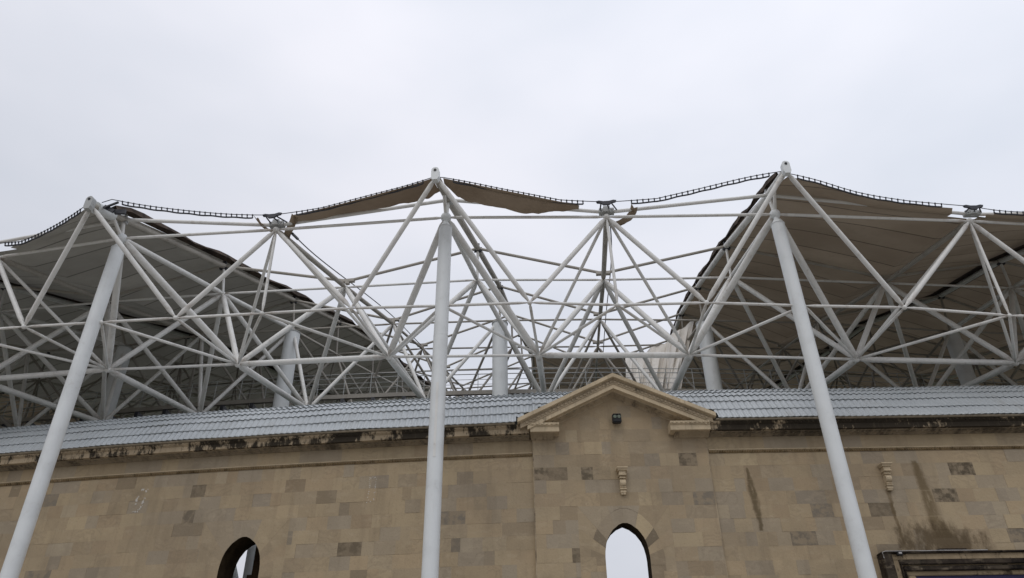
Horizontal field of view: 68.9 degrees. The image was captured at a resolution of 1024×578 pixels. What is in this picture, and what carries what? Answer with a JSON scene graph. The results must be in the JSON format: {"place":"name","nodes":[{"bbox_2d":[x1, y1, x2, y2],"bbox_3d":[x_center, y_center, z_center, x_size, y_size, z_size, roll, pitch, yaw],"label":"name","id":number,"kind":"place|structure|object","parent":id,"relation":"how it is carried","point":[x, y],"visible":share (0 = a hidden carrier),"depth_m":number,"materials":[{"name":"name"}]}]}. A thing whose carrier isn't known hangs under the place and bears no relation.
{"place":"outdoors","nodes":[
{"label":"outdoors","id":0,"kind":"place"},
{"bbox_2d":[0,0,1023,577],"label":"sky","id":1,"kind":"structure","parent":0,"point":[256,107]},
{"label":"ground","id":2,"kind":"structure","parent":0,"visible":0},
{"bbox_2d":[0,233,127,577],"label":"front column","id":3,"kind":"structure","parent":2,"relation":"on","point":[25,526],"depth_m":15.53,"materials":[{"name":"white metal"}]},
{"bbox_2d":[421,212,452,577],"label":"front column","id":4,"kind":"structure","parent":2,"relation":"on","point":[431,531],"depth_m":15.12,"materials":[{"name":"white metal"}]},
{"bbox_2d":[0,373,1023,577],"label":"stone wall","id":5,"kind":"structure","parent":2,"relation":"on","point":[729,483],"depth_m":16.55,"materials":[{"name":"stone"}]},
{"bbox_2d":[612,413,621,423],"bbox_3d":[2.367,2.946,16.900,0.200,0.210,0.227,-1,-33,0],"label":"floodlight","id":6,"kind":"object","parent":5,"relation":"attached to","point":[616,418],"visible":1,"depth_m":16.82,"materials":[{"name":"black plastic"}]},
{"bbox_2d":[896,551,902,555],"bbox_3d":[7.851,5.360,15.128,0.110,0.085,0.090,-1,-33,0],"label":"floodlight","id":7,"kind":"object","parent":5,"relation":"attached to","point":[899,553],"visible":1,"depth_m":15.10,"materials":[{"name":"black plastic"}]},
{"bbox_2d":[882,549,987,556],"bbox_3d":[8.598,5.373,15.158,2.157,0.148,0.022,-1,-33,0],"label":"cable","id":8,"kind":"object","parent":5,"relation":"attached to","point":[936,550],"visible":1,"depth_m":15.18,"materials":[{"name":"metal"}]},
{"bbox_2d":[916,575,1023,577],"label":"sign board","id":9,"kind":"object","parent":5,"relation":"attached to","point":[989,576],"visible":1,"depth_m":15.09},
{"bbox_2d":[770,209,876,577],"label":"front column","id":10,"kind":"structure","parent":2,"relation":"on","point":[861,552],"depth_m":15.22,"materials":[{"name":"white metal"}]},
{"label":"stadium ground","id":11,"kind":"structure","parent":0,"visible":0},
{"bbox_2d":[97,345,132,418],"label":"column","id":12,"kind":"structure","parent":11,"relation":"on","point":[121,349],"depth_m":26.60,"materials":[{"name":"grey metal"}]},
{"bbox_2d":[233,329,300,577],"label":"column","id":13,"kind":"structure","parent":11,"relation":"on","point":[288,349],"depth_m":25.61,"materials":[{"name":"white metal"}]},
{"bbox_2d":[0,161,1023,427],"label":"space frame","id":14,"kind":"object","parent":13,"relation":"on","point":[246,361],"visible":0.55,"depth_m":20.48,"materials":[{"name":"white metal"}]},
{"bbox_2d":[1,207,82,246],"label":"edge cable","id":15,"kind":"object","parent":14,"relation":"attached to","point":[44,231],"visible":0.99,"depth_m":17.80,"materials":[{"name":"metal"}]},
{"bbox_2d":[0,394,125,425],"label":"membrane panel","id":16,"kind":"object","parent":14,"relation":"attached to","point":[8,408],"depth_m":41.35,"materials":[{"name":"grey fabric"}]},
{"bbox_2d":[0,342,248,415],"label":"membrane panel","id":17,"kind":"object","parent":14,"relation":"attached to","point":[56,365],"visible":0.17,"depth_m":36.88,"materials":[{"name":"grey fabric"}]},
{"bbox_2d":[0,279,338,408],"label":"membrane panel","id":18,"kind":"object","parent":14,"relation":"attached to","point":[71,313],"visible":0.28,"depth_m":31.72,"materials":[{"name":"grey fabric"}]},
{"bbox_2d":[0,280,349,402],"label":"ridge band","id":19,"kind":"object","parent":14,"relation":"attached to","point":[126,315],"visible":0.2,"depth_m":28.81,"materials":[{"name":"grey metal"}]},
{"bbox_2d":[102,199,253,218],"bbox_3d":[-7.639,-1.852,17.663,3.850,0.214,0.211,4,-33,-7],"label":"edge cable","id":20,"kind":"object","parent":14,"relation":"attached to","point":[199,214],"visible":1,"depth_m":17.71,"materials":[{"name":"metal"}]},
{"bbox_2d":[0,209,427,401],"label":"membrane panel","id":21,"kind":"object","parent":14,"relation":"attached to","point":[81,267],"visible":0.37,"depth_m":24.12,"materials":[{"name":"grey fabric"}]},
{"bbox_2d":[253,215,271,231],"bbox_3d":[-5.898,-1.506,18.219,0.174,0.181,1.157,-17,-36,24],"label":"torn strap","id":22,"kind":"object","parent":14,"relation":"attached to","point":[259,222],"visible":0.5,"depth_m":17.97,"materials":[{"name":"beige fabric"}]},
{"bbox_2d":[111,205,446,397],"bbox_3d":[-6.656,2.885,33.248,0.426,8.478,31.764,-7,-33,9],"label":"torn hem","id":23,"kind":"object","parent":14,"relation":"attached to","point":[132,212],"visible":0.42,"depth_m":22.58,"materials":[{"name":"black fabric"}]},
{"bbox_2d":[284,214,297,238],"bbox_3d":[-5.414,-1.460,18.180,0.166,0.175,1.120,15,-36,-23],"label":"torn strap","id":24,"kind":"object","parent":14,"relation":"attached to","point":[293,219],"visible":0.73,"depth_m":18.01,"materials":[{"name":"beige fabric"}]},
{"bbox_2d":[282,178,429,215],"bbox_3d":[-3.725,-2.100,17.538,4.070,0.329,0.236,-8,-33,12],"label":"edge cable","id":25,"kind":"object","parent":14,"relation":"attached to","point":[412,186],"visible":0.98,"depth_m":17.61,"materials":[{"name":"metal"}]},
{"bbox_2d":[293,179,439,223],"bbox_3d":[-3.480,-1.940,17.787,3.688,0.401,0.723,-9,-33,13],"label":"torn membrane strip","id":26,"kind":"object","parent":25,"relation":"hanging from","point":[411,195],"visible":0.93,"depth_m":17.75,"materials":[{"name":"beige fabric"}]},
{"bbox_2d":[291,232,420,344],"bbox_3d":[-4.776,0.505,24.424,0.527,3.578,12.520,-5,-33,6],"label":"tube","id":27,"kind":"object","parent":14,"relation":"hanging from","point":[294,236],"visible":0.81,"depth_m":22.03,"materials":[{"name":"metal"}]},
{"bbox_2d":[443,178,578,213],"bbox_3d":[-0.041,-2.165,17.786,3.329,0.472,0.726,6,-33,-11],"label":"torn membrane strip","id":28,"kind":"object","parent":14,"relation":"hanging from","point":[512,201],"visible":1,"depth_m":17.69,"materials":[{"name":"beige fabric"}]},
{"bbox_2d":[0,368,1023,427],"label":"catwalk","id":29,"kind":"object","parent":14,"relation":"attached to","point":[252,402],"visible":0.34,"depth_m":26.89,"materials":[{"name":"metal"}]},
{"bbox_2d":[440,177,601,204],"bbox_3d":[0.271,-2.252,17.505,3.973,0.276,0.228,6,-33,-10],"label":"edge cable","id":30,"kind":"object","parent":14,"relation":"attached to","point":[545,197],"visible":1,"depth_m":17.57,"materials":[{"name":"metal"}]},
{"bbox_2d":[534,356,625,388],"bbox_3d":[4.459,5.632,41.186,6.359,4.228,16.934,-3,-33,3],"label":"membrane panel","id":31,"kind":"object","parent":14,"relation":"attached to","point":[568,377],"visible":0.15,"depth_m":38.33,"materials":[{"name":"grey fabric"}]},
{"bbox_2d":[603,225,611,351],"bbox_3d":[3.205,0.493,24.907,0.216,3.349,13.488,-4,-33,5],"label":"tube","id":32,"kind":"object","parent":14,"relation":"hanging from","point":[609,281],"visible":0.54,"depth_m":25.56,"materials":[{"name":"metal"}]},
{"bbox_2d":[616,204,637,225],"bbox_3d":[2.759,-1.738,18.247,0.226,0.203,0.995,14,-35,-22],"label":"torn strap","id":33,"kind":"object","parent":14,"relation":"attached to","point":[622,221],"visible":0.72,"depth_m":18.16,"materials":[{"name":"beige fabric"}]},
{"bbox_2d":[625,321,693,388],"bbox_3d":[5.466,2.965,28.927,3.105,4.494,2.588,-18,-36,25],"label":"loose membrane","id":34,"kind":"object","parent":14,"relation":"hanging from","point":[685,332],"visible":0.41,"depth_m":29.42,"materials":[{"name":"white fabric"}]},
{"bbox_2d":[616,171,780,203],"bbox_3d":[4.270,-2.338,17.605,4.099,0.408,0.242,-6,-33,8],"label":"edge cable","id":35,"kind":"object","parent":14,"relation":"attached to","point":[699,190],"visible":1,"depth_m":17.66,"materials":[{"name":"metal"}]},
{"bbox_2d":[670,173,777,334],"bbox_3d":[6.918,0.352,28.006,0.262,6.160,20.923,-3,-33,3],"label":"torn hem","id":36,"kind":"object","parent":14,"relation":"attached to","point":[766,185],"visible":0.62,"depth_m":21.78,"materials":[{"name":"black fabric"}]},
{"bbox_2d":[677,177,1023,388],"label":"membrane panel","id":37,"kind":"object","parent":14,"relation":"attached to","point":[887,247],"visible":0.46,"depth_m":22.76,"materials":[{"name":"grey fabric"}]},
{"bbox_2d":[790,173,965,207],"bbox_3d":[8.741,-2.278,17.788,4.969,0.283,0.268,6,-33,-11],"label":"edge cable","id":38,"kind":"object","parent":14,"relation":"attached to","point":[873,198],"visible":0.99,"depth_m":17.80,"materials":[{"name":"metal"}]},
{"bbox_2d":[767,245,1023,387],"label":"ridge band","id":39,"kind":"object","parent":14,"relation":"attached to","point":[964,276],"visible":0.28,"depth_m":27.14,"materials":[{"name":"black fabric"}]},
{"bbox_2d":[780,255,1023,388],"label":"membrane panel","id":40,"kind":"object","parent":14,"relation":"attached to","point":[971,296],"visible":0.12,"depth_m":31.76,"materials":[{"name":"grey fabric"}]},
{"bbox_2d":[982,208,1023,215],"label":"edge cable","id":41,"kind":"object","parent":14,"relation":"attached to","point":[1000,213],"visible":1,"depth_m":18.15,"materials":[{"name":"metal"}]},
{"bbox_2d":[492,320,507,395],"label":"column","id":42,"kind":"structure","parent":11,"relation":"on","point":[499,373],"depth_m":25.49,"materials":[{"name":"white metal"}]},
{"bbox_2d":[695,320,722,389],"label":"column","id":43,"kind":"structure","parent":11,"relation":"on","point":[711,370],"depth_m":25.61,"materials":[{"name":"white metal"}]},
{"bbox_2d":[942,332,978,385],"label":"column","id":44,"kind":"structure","parent":11,"relation":"on","point":[955,347],"depth_m":26.58,"materials":[{"name":"grey metal"}]}
]}

